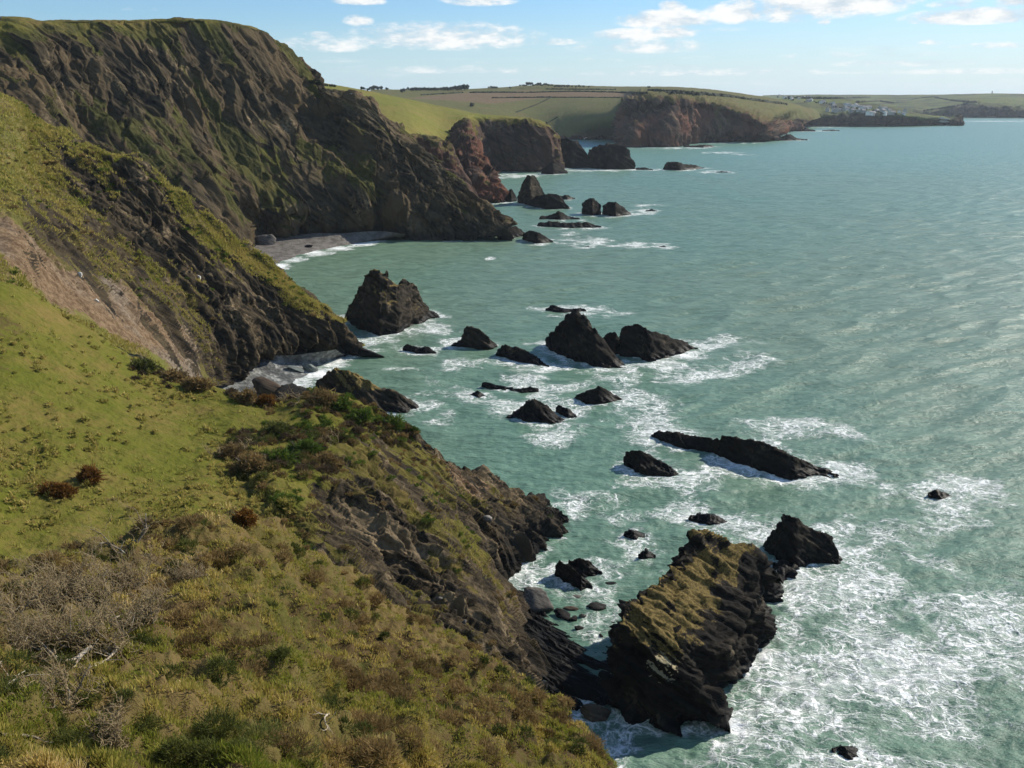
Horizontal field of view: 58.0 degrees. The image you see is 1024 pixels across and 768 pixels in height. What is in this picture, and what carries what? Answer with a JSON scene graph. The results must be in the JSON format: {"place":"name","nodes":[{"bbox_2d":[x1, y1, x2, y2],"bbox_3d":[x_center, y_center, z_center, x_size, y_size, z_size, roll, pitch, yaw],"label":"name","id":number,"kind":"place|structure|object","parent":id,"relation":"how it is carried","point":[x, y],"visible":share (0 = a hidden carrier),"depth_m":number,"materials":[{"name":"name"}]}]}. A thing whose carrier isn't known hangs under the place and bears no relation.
{"place":"outdoors","nodes":[
{"label":"outdoors","id":0,"kind":"place"},
{"bbox_2d":[0,96,363,385],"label":"headland","id":1,"kind":"structure","parent":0,"point":[243,338],"depth_m":230.96,"materials":[{"name":"stone"}]},
{"bbox_2d":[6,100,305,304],"bbox_3d":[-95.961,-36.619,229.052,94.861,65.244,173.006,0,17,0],"label":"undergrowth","id":2,"kind":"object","parent":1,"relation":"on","point":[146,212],"visible":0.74,"depth_m":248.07,"materials":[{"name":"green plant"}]},
{"bbox_2d":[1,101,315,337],"bbox_3d":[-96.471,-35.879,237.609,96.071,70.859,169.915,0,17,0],"label":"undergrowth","id":3,"kind":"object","parent":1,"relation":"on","point":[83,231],"visible":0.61,"depth_m":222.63,"materials":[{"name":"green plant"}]},
{"bbox_2d":[0,92,364,384],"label":"grass","id":4,"kind":"structure","parent":1,"relation":"on","point":[226,247],"depth_m":238.57,"materials":[{"name":"green plant"}]},
{"bbox_2d":[0,16,516,246],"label":"headland","id":5,"kind":"structure","parent":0,"point":[250,133],"depth_m":470.24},
{"bbox_2d":[216,349,347,395],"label":"beach","id":6,"kind":"structure","parent":0,"point":[278,371],"depth_m":245.62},
{"bbox_2d":[252,376,280,396],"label":"boulder","id":7,"kind":"object","parent":6,"relation":"on","point":[263,385],"visible":0.58,"depth_m":224.61,"materials":[{"name":"stone"}]},
{"bbox_2d":[275,383,309,399],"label":"boulder","id":8,"kind":"object","parent":6,"relation":"on","point":[293,387],"visible":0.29,"depth_m":218.45,"materials":[{"name":"grey stone"}]},
{"bbox_2d":[0,281,568,690],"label":"hillside","id":9,"kind":"structure","parent":0,"point":[396,549],"depth_m":113.50,"materials":[{"name":"green plant"}]},
{"bbox_2d":[24,477,83,498],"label":"gorse bush","id":10,"kind":"object","parent":9,"relation":"on","point":[62,488],"visible":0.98,"depth_m":92.64,"materials":[{"name":"brown plant"}]},
{"bbox_2d":[74,459,106,484],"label":"gorse bush","id":11,"kind":"object","parent":9,"relation":"on","point":[90,473],"visible":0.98,"depth_m":96.46,"materials":[{"name":"brown plant"}]},
{"bbox_2d":[128,356,163,372],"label":"bush","id":12,"kind":"object","parent":9,"relation":"on","point":[144,364],"visible":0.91,"depth_m":139.22,"materials":[{"name":"green plant"}]},
{"bbox_2d":[159,366,190,382],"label":"bush","id":13,"kind":"object","parent":9,"relation":"on","point":[171,374],"visible":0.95,"depth_m":140.40,"materials":[{"name":"brown plant"}]},
{"bbox_2d":[179,375,216,391],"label":"bush","id":14,"kind":"object","parent":9,"relation":"on","point":[188,384],"visible":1,"depth_m":137.04,"materials":[{"name":"brown plant"}]},
{"bbox_2d":[128,363,298,407],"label":"undergrowth","id":15,"kind":"object","parent":9,"relation":"on","point":[226,392],"visible":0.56,"depth_m":137.32,"materials":[{"name":"plant"}]},
{"bbox_2d":[216,442,248,460],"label":"bush","id":16,"kind":"object","parent":9,"relation":"on","point":[231,447],"visible":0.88,"depth_m":114.18,"materials":[{"name":"brown plant"}]},
{"bbox_2d":[228,384,258,404],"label":"bush","id":17,"kind":"object","parent":9,"relation":"on","point":[243,396],"visible":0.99,"depth_m":134.79,"materials":[{"name":"brown plant"}]},
{"bbox_2d":[226,449,270,475],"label":"bush","id":18,"kind":"object","parent":9,"relation":"on","point":[247,459],"visible":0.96,"depth_m":108.74,"materials":[{"name":"brown plant"}]},
{"bbox_2d":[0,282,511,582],"bbox_3d":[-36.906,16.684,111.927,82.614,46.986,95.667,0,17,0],"label":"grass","id":19,"kind":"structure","parent":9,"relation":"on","point":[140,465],"depth_m":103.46,"materials":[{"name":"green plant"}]},
{"bbox_2d":[254,393,278,406],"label":"bush","id":20,"kind":"object","parent":9,"relation":"on","point":[263,399],"visible":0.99,"depth_m":135.25,"materials":[{"name":"brown plant"}]},
{"bbox_2d":[258,418,297,435],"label":"bush","id":21,"kind":"object","parent":9,"relation":"on","point":[272,425],"visible":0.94,"depth_m":123.61,"materials":[{"name":"green plant"}]},
{"bbox_2d":[257,443,301,464],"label":"bush","id":22,"kind":"object","parent":9,"relation":"on","point":[284,453],"visible":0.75,"depth_m":113.15,"materials":[{"name":"green plant"}]},
{"bbox_2d":[224,422,352,481],"bbox_3d":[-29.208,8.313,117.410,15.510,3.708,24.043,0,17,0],"label":"undergrowth","id":23,"kind":"object","parent":9,"relation":"on","point":[299,455],"visible":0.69,"depth_m":115.85,"materials":[{"name":"green plant"}]},
{"bbox_2d":[285,437,325,454],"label":"bush","id":24,"kind":"object","parent":9,"relation":"on","point":[307,444],"visible":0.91,"depth_m":117.72,"materials":[{"name":"green plant"}]},
{"bbox_2d":[306,387,341,405],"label":"bush","id":25,"kind":"object","parent":9,"relation":"on","point":[327,395],"visible":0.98,"depth_m":133.75,"materials":[{"name":"brown plant"}]},
{"bbox_2d":[312,447,346,466],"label":"bush","id":26,"kind":"object","parent":9,"relation":"on","point":[329,457],"visible":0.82,"depth_m":116.45,"materials":[{"name":"brown plant"}]},
{"bbox_2d":[326,395,354,411],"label":"bush","id":27,"kind":"object","parent":9,"relation":"on","point":[341,404],"visible":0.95,"depth_m":133.85,"materials":[{"name":"green plant"}]},
{"bbox_2d":[295,384,421,445],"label":"undergrowth","id":28,"kind":"object","parent":9,"relation":"on","point":[355,406],"visible":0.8,"depth_m":135.06,"materials":[{"name":"green plant"}]},
{"bbox_2d":[345,406,376,422],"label":"bush","id":29,"kind":"object","parent":9,"relation":"on","point":[361,415],"visible":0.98,"depth_m":133.59,"materials":[{"name":"green plant"}]},
{"bbox_2d":[382,411,405,431],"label":"bush","id":30,"kind":"object","parent":9,"relation":"on","point":[397,422],"visible":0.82,"depth_m":139.26,"materials":[{"name":"green plant"}]},
{"bbox_2d":[254,393,538,645],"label":"undergrowth","id":31,"kind":"object","parent":9,"relation":"on","point":[263,485],"visible":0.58,"depth_m":118.39,"materials":[{"name":"green plant"}]},
{"bbox_2d":[260,397,553,575],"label":"undergrowth","id":32,"kind":"object","parent":9,"relation":"on","point":[301,498],"visible":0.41,"depth_m":121.19,"materials":[{"name":"green plant"}]},
{"bbox_2d":[0,499,618,767],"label":"hillside","id":33,"kind":"structure","parent":0,"point":[316,723],"depth_m":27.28,"materials":[{"name":"green plant"}]},
{"bbox_2d":[0,582,76,666],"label":"bare shrub","id":34,"kind":"object","parent":33,"relation":"on","point":[28,626],"visible":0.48,"depth_m":20.07,"materials":[{"name":"brown plant"}]},
{"bbox_2d":[0,546,76,623],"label":"bare shrub","id":35,"kind":"object","parent":33,"relation":"on","point":[23,591],"visible":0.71,"depth_m":22.43,"materials":[{"name":"brown plant"}]},
{"bbox_2d":[0,555,94,611],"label":"bare shrub","id":36,"kind":"object","parent":33,"relation":"on","point":[46,591],"visible":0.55,"depth_m":24.97,"materials":[{"name":"brown plant"}]},
{"bbox_2d":[5,642,107,714],"bbox_3d":[-8.084,5.345,16.154,1.454,1.531,1.945,13,22,37],"label":"bare shrub","id":37,"kind":"object","parent":33,"relation":"on","point":[47,687],"visible":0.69,"depth_m":16.20,"materials":[{"name":"brown plant"}]},
{"bbox_2d":[22,635,92,666],"bbox_3d":[-10.169,6.117,20.518,2.991,1.669,1.062,14,22,39],"label":"dead branch","id":38,"kind":"object","parent":33,"relation":"on","point":[79,656],"visible":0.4,"depth_m":19.98,"materials":[{"name":"grey wood"}]},
{"bbox_2d":[0,567,119,665],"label":"bare shrub","id":39,"kind":"object","parent":33,"relation":"on","point":[49,637],"visible":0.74,"depth_m":20.28,"materials":[{"name":"brown plant"}]},
{"bbox_2d":[25,547,126,610],"bbox_3d":[-11.662,5.651,25.205,2.576,2.264,2.593,0,17,0],"label":"bare shrub","id":40,"kind":"object","parent":33,"relation":"on","point":[99,582],"visible":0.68,"depth_m":25.36,"materials":[{"name":"brown plant"}]},
{"bbox_2d":[15,579,150,664],"bbox_3d":[-9.550,5.406,20.844,2.822,1.946,3.029,0,17,0],"label":"bare shrub","id":41,"kind":"object","parent":33,"relation":"on","point":[113,641],"visible":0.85,"depth_m":20.68,"materials":[{"name":"brown plant"}]},
{"bbox_2d":[79,687,135,752],"bbox_3d":[-6.761,5.841,15.516,0.888,0.974,1.365,-10,20,-28],"label":"bare shrub","id":42,"kind":"object","parent":33,"relation":"on","point":[115,736],"visible":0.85,"depth_m":15.60,"materials":[{"name":"brown plant"}]},
{"bbox_2d":[77,493,166,560],"bbox_3d":[-12.906,4.990,30.084,1.986,2.436,2.670,11,20,31],"label":"bare shrub","id":43,"kind":"object","parent":33,"relation":"on","point":[116,547],"visible":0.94,"depth_m":29.97,"materials":[{"name":"brown plant"}]},
{"bbox_2d":[93,576,172,641],"bbox_3d":[-9.335,5.828,22.580,1.643,2.349,2.338,5,18,15],"label":"bare shrub","id":44,"kind":"object","parent":33,"relation":"on","point":[151,603],"visible":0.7,"depth_m":22.78,"materials":[{"name":"brown plant"}]},
{"bbox_2d":[103,536,164,595],"bbox_3d":[-11.529,5.746,27.889,1.854,2.268,2.193,0,17,0],"label":"bare shrub","id":45,"kind":"object","parent":33,"relation":"on","point":[130,576],"visible":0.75,"depth_m":27.69,"materials":[{"name":"brown plant"}]},
{"bbox_2d":[153,547,214,582],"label":"bare shrub","id":46,"kind":"object","parent":33,"relation":"on","point":[191,576],"visible":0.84,"depth_m":28.27,"materials":[{"name":"brown plant"}]},
{"bbox_2d":[231,506,258,528],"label":"bush","id":47,"kind":"object","parent":33,"relation":"on","point":[243,516],"visible":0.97,"depth_m":36.61,"materials":[{"name":"brown plant"}]},
{"bbox_2d":[0,518,593,767],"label":"undergrowth","id":48,"kind":"object","parent":33,"relation":"on","point":[279,654],"visible":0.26,"depth_m":17.73,"materials":[{"name":"plant"}]},
{"bbox_2d":[0,509,607,767],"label":"undergrowth","id":49,"kind":"object","parent":33,"relation":"on","point":[361,683],"visible":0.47,"depth_m":27.95,"materials":[{"name":"green plant"}]},
{"bbox_2d":[255,231,404,263],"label":"beach","id":50,"kind":"structure","parent":0,"point":[282,249],"depth_m":461.08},
{"bbox_2d":[255,234,275,244],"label":"boulder","id":51,"kind":"object","parent":50,"relation":"on","point":[269,239],"visible":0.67,"depth_m":450.42,"materials":[{"name":"grey stone"}]},
{"bbox_2d":[410,133,477,195],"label":"headland","id":52,"kind":"structure","parent":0,"point":[441,150],"depth_m":667.22,"materials":[{"name":"stone"}]},
{"bbox_2d":[325,83,564,171],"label":"headland","id":53,"kind":"object","parent":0,"point":[517,144],"depth_m":928.92,"materials":[{"name":"green plant"}]},
{"bbox_2d":[446,117,509,202],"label":"headland","id":54,"kind":"structure","parent":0,"point":[480,171],"depth_m":696.27,"materials":[{"name":"brown stone"}]},
{"bbox_2d":[0,0,1023,95],"label":"sky","id":55,"kind":"structure","parent":0,"point":[750,47],"materials":[{"name":"blue"}]},
{"bbox_2d":[116,117,1023,767],"bbox_3d":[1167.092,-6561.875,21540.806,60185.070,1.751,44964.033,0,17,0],"label":"sea","id":56,"kind":"structure","parent":0,"point":[846,303],"depth_m":228.06,"materials":[{"name":"liquid"}]},
{"bbox_2d":[315,367,418,412],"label":"sea stack","id":57,"kind":"object","parent":56,"relation":"in","point":[358,386],"visible":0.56,"depth_m":219.70,"materials":[{"name":"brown stone"}]},
{"bbox_2d":[352,347,383,357],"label":"boulder","id":58,"kind":"object","parent":56,"relation":"in","point":[363,352],"visible":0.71,"depth_m":260.97,"materials":[{"name":"black stone"}]},
{"bbox_2d":[345,269,439,335],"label":"sea stack","id":59,"kind":"object","parent":56,"relation":"in","point":[381,304],"visible":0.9,"depth_m":291.01,"materials":[{"name":"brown stone"}]},
{"bbox_2d":[402,344,435,353],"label":"rock","id":60,"kind":"object","parent":56,"relation":"in","point":[419,350],"visible":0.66,"depth_m":266.51,"materials":[{"name":"stone"}]},
{"bbox_2d":[451,326,496,349],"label":"rock","id":61,"kind":"object","parent":56,"relation":"in","point":[475,338],"visible":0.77,"depth_m":271.35,"materials":[{"name":"grey stone"}]},
{"bbox_2d":[481,382,538,392],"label":"rock","id":62,"kind":"object","parent":56,"relation":"in","point":[488,385],"visible":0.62,"depth_m":232.51,"materials":[{"name":"stone"}]},
{"bbox_2d":[510,226,524,237],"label":"rock","id":63,"kind":"object","parent":56,"relation":"in","point":[515,231],"visible":0.29,"depth_m":491.72,"materials":[{"name":"stone"}]},
{"bbox_2d":[495,344,548,366],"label":"rock","id":64,"kind":"object","parent":56,"relation":"in","point":[516,353],"visible":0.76,"depth_m":258.31,"materials":[{"name":"stone"}]},
{"bbox_2d":[517,175,543,204],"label":"sea stack","id":65,"kind":"object","parent":56,"relation":"in","point":[530,188],"visible":0.69,"depth_m":642.18,"materials":[{"name":"grey stone"}]},
{"bbox_2d":[506,398,564,423],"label":"rock","id":66,"kind":"object","parent":56,"relation":"in","point":[533,410],"visible":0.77,"depth_m":210.60,"materials":[{"name":"stone"}]},
{"bbox_2d":[522,230,552,243],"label":"rock","id":67,"kind":"object","parent":56,"relation":"in","point":[534,237],"visible":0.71,"depth_m":471.98,"materials":[{"name":"stone"}]},
{"bbox_2d":[524,586,553,612],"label":"boulder","id":68,"kind":"object","parent":56,"relation":"in","point":[537,600],"visible":0.88,"depth_m":131.94,"materials":[{"name":"grey stone"}]},
{"bbox_2d":[529,193,569,208],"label":"rock","id":69,"kind":"object","parent":56,"relation":"in","point":[550,201],"visible":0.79,"depth_m":617.39,"materials":[{"name":"stone"}]},
{"bbox_2d":[541,162,567,173],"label":"rock","id":70,"kind":"object","parent":56,"relation":"in","point":[551,168],"visible":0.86,"depth_m":906.79,"materials":[{"name":"stone"}]},
{"bbox_2d":[539,211,579,219],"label":"rock","id":71,"kind":"object","parent":56,"relation":"in","point":[558,215],"visible":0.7,"depth_m":563.48,"materials":[{"name":"stone"}]},
{"bbox_2d":[553,608,570,620],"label":"boulder","id":72,"kind":"object","parent":56,"relation":"in","point":[560,613],"visible":1,"depth_m":130.69,"materials":[{"name":"grey stone"}]},
{"bbox_2d":[518,590,612,713],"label":"tide rocks","id":73,"kind":"object","parent":56,"relation":"in","point":[569,676],"visible":0.38,"depth_m":118.31,"materials":[{"name":"stone"}]},
{"bbox_2d":[545,305,585,312],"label":"rock","id":74,"kind":"object","parent":56,"relation":"in","point":[553,308],"visible":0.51,"depth_m":318.43,"materials":[{"name":"stone"}]},
{"bbox_2d":[556,405,576,417],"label":"rock","id":75,"kind":"object","parent":56,"relation":"in","point":[564,411],"visible":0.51,"depth_m":213.57,"materials":[{"name":"stone"}]},
{"bbox_2d":[537,221,600,227],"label":"rock","id":76,"kind":"object","parent":56,"relation":"in","point":[567,225],"visible":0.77,"depth_m":528.56,"materials":[{"name":"stone"}]},
{"bbox_2d":[554,560,592,590],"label":"rock","id":77,"kind":"object","parent":56,"relation":"in","point":[567,573],"visible":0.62,"depth_m":139.15,"materials":[{"name":"stone"}]},
{"bbox_2d":[560,138,587,167],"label":"sea stack","id":78,"kind":"object","parent":56,"relation":"in","point":[574,154],"visible":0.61,"depth_m":988.43,"materials":[{"name":"stone"}]},
{"bbox_2d":[545,308,625,367],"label":"sea stack","id":79,"kind":"object","parent":56,"relation":"in","point":[575,336],"visible":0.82,"depth_m":258.93,"materials":[{"name":"stone"}]},
{"bbox_2d":[568,558,602,577],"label":"rock","id":80,"kind":"object","parent":56,"relation":"in","point":[583,568],"visible":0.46,"depth_m":141.96,"materials":[{"name":"stone"}]},
{"bbox_2d":[582,198,600,215],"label":"sea stack","id":81,"kind":"object","parent":56,"relation":"in","point":[591,206],"visible":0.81,"depth_m":585.09,"materials":[{"name":"stone"}]},
{"bbox_2d":[580,703,610,722],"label":"boulder","id":82,"kind":"object","parent":56,"relation":"in","point":[590,712],"visible":1,"depth_m":108.49,"materials":[{"name":"grey stone"}]},
{"bbox_2d":[586,602,606,609],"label":"boulder","id":83,"kind":"object","parent":56,"relation":"in","point":[595,606],"visible":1,"depth_m":132.70,"materials":[{"name":"grey stone"}]},
{"bbox_2d":[575,386,621,404],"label":"rock","id":84,"kind":"object","parent":56,"relation":"in","point":[598,395],"visible":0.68,"depth_m":223.03,"materials":[{"name":"stone"}]},
{"bbox_2d":[587,143,635,169],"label":"sea stack","id":85,"kind":"object","parent":56,"relation":"in","point":[608,156],"visible":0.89,"depth_m":970.58,"materials":[{"name":"stone"}]},
{"bbox_2d":[603,332,619,354],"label":"rock","id":86,"kind":"object","parent":56,"relation":"in","point":[611,339],"visible":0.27,"depth_m":266.30,"materials":[{"name":"stone"}]},
{"bbox_2d":[602,202,630,216],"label":"sea stack","id":87,"kind":"object","parent":56,"relation":"in","point":[615,209],"visible":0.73,"depth_m":581.73,"materials":[{"name":"stone"}]},
{"bbox_2d":[623,529,646,539],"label":"rock","id":88,"kind":"object","parent":56,"relation":"in","point":[632,534],"visible":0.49,"depth_m":154.31,"materials":[{"name":"stone"}]},
{"bbox_2d":[638,548,655,558],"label":"rock","id":89,"kind":"object","parent":56,"relation":"in","point":[646,554],"visible":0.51,"depth_m":147.44,"materials":[{"name":"stone"}]},
{"bbox_2d":[623,450,678,476],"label":"rock","id":90,"kind":"object","parent":56,"relation":"in","point":[642,462],"visible":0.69,"depth_m":181.27,"materials":[{"name":"stone"}]},
{"bbox_2d":[619,324,697,361],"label":"sea stack","id":91,"kind":"object","parent":56,"relation":"in","point":[640,341],"visible":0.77,"depth_m":262.22,"materials":[{"name":"stone"}]},
{"bbox_2d":[663,162,703,170],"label":"rock","id":92,"kind":"object","parent":56,"relation":"in","point":[678,166],"visible":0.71,"depth_m":959.13,"materials":[{"name":"stone"}]},
{"bbox_2d":[651,430,719,454],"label":"rock","id":93,"kind":"object","parent":56,"relation":"in","point":[688,442],"visible":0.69,"depth_m":193.89,"materials":[{"name":"stone"}]},
{"bbox_2d":[596,529,799,736],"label":"sea stack","id":94,"kind":"object","parent":56,"relation":"in","point":[692,631],"visible":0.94,"depth_m":112.42,"materials":[{"name":"stone"}]},
{"bbox_2d":[688,512,727,524],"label":"rock","id":95,"kind":"object","parent":56,"relation":"in","point":[707,518],"visible":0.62,"depth_m":159.60,"materials":[{"name":"stone"}]},
{"bbox_2d":[718,435,838,480],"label":"rock","id":96,"kind":"object","parent":56,"relation":"in","point":[764,456],"visible":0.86,"depth_m":181.95,"materials":[{"name":"stone"}]},
{"bbox_2d":[763,514,842,566],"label":"sea stack","id":97,"kind":"object","parent":56,"relation":"in","point":[794,540],"visible":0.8,"depth_m":145.87,"materials":[{"name":"stone"}]},
{"bbox_2d":[831,745,867,759],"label":"rock","id":98,"kind":"object","parent":56,"relation":"in","point":[848,752],"visible":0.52,"depth_m":102.98,"materials":[{"name":"grey stone"}]},
{"bbox_2d":[928,489,951,499],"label":"rock","id":99,"kind":"object","parent":56,"relation":"in","point":[938,494],"visible":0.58,"depth_m":169.96,"materials":[{"name":"stone"}]},
{"bbox_2d":[370,84,820,147],"bbox_3d":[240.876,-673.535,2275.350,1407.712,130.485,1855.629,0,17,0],"label":"headland","id":100,"kind":"structure","parent":0,"point":[654,119],"depth_m":1661.58,"materials":[{"name":"green plant"}]},
{"bbox_2d":[469,90,647,93],"bbox_3d":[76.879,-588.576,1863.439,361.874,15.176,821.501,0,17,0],"label":"hedge","id":101,"kind":"object","parent":100,"relation":"on","point":[637,92],"visible":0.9,"depth_m":2216.40,"materials":[{"name":"green plant"}]},
{"bbox_2d":[647,89,787,104],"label":"hedge","id":102,"kind":"object","parent":100,"relation":"on","point":[670,90],"visible":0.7,"depth_m":1787.56,"materials":[{"name":"green plant"}]},
{"bbox_2d":[666,91,779,101],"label":"hedge","id":103,"kind":"object","parent":100,"relation":"on","point":[697,93],"visible":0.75,"depth_m":1618.36,"materials":[{"name":"green plant"}]},
{"bbox_2d":[779,96,964,125],"bbox_3d":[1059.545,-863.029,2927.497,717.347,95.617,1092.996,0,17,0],"label":"headland","id":104,"kind":"structure","parent":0,"point":[846,118],"depth_m":2557.59,"materials":[{"name":"green plant"}]},
{"bbox_2d":[763,93,1023,117],"bbox_3d":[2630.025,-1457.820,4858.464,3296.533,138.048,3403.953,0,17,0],"label":"hills","id":105,"kind":"structure","parent":0,"point":[997,105],"depth_m":3996.89,"materials":[{"name":"green plant"}]},
{"bbox_2d":[787,96,870,98],"bbox_3d":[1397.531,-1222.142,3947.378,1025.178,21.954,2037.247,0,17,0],"label":"hedge","id":106,"kind":"object","parent":105,"relation":"on","point":[809,97],"visible":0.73,"depth_m":2991.12,"materials":[{"name":"green plant"}]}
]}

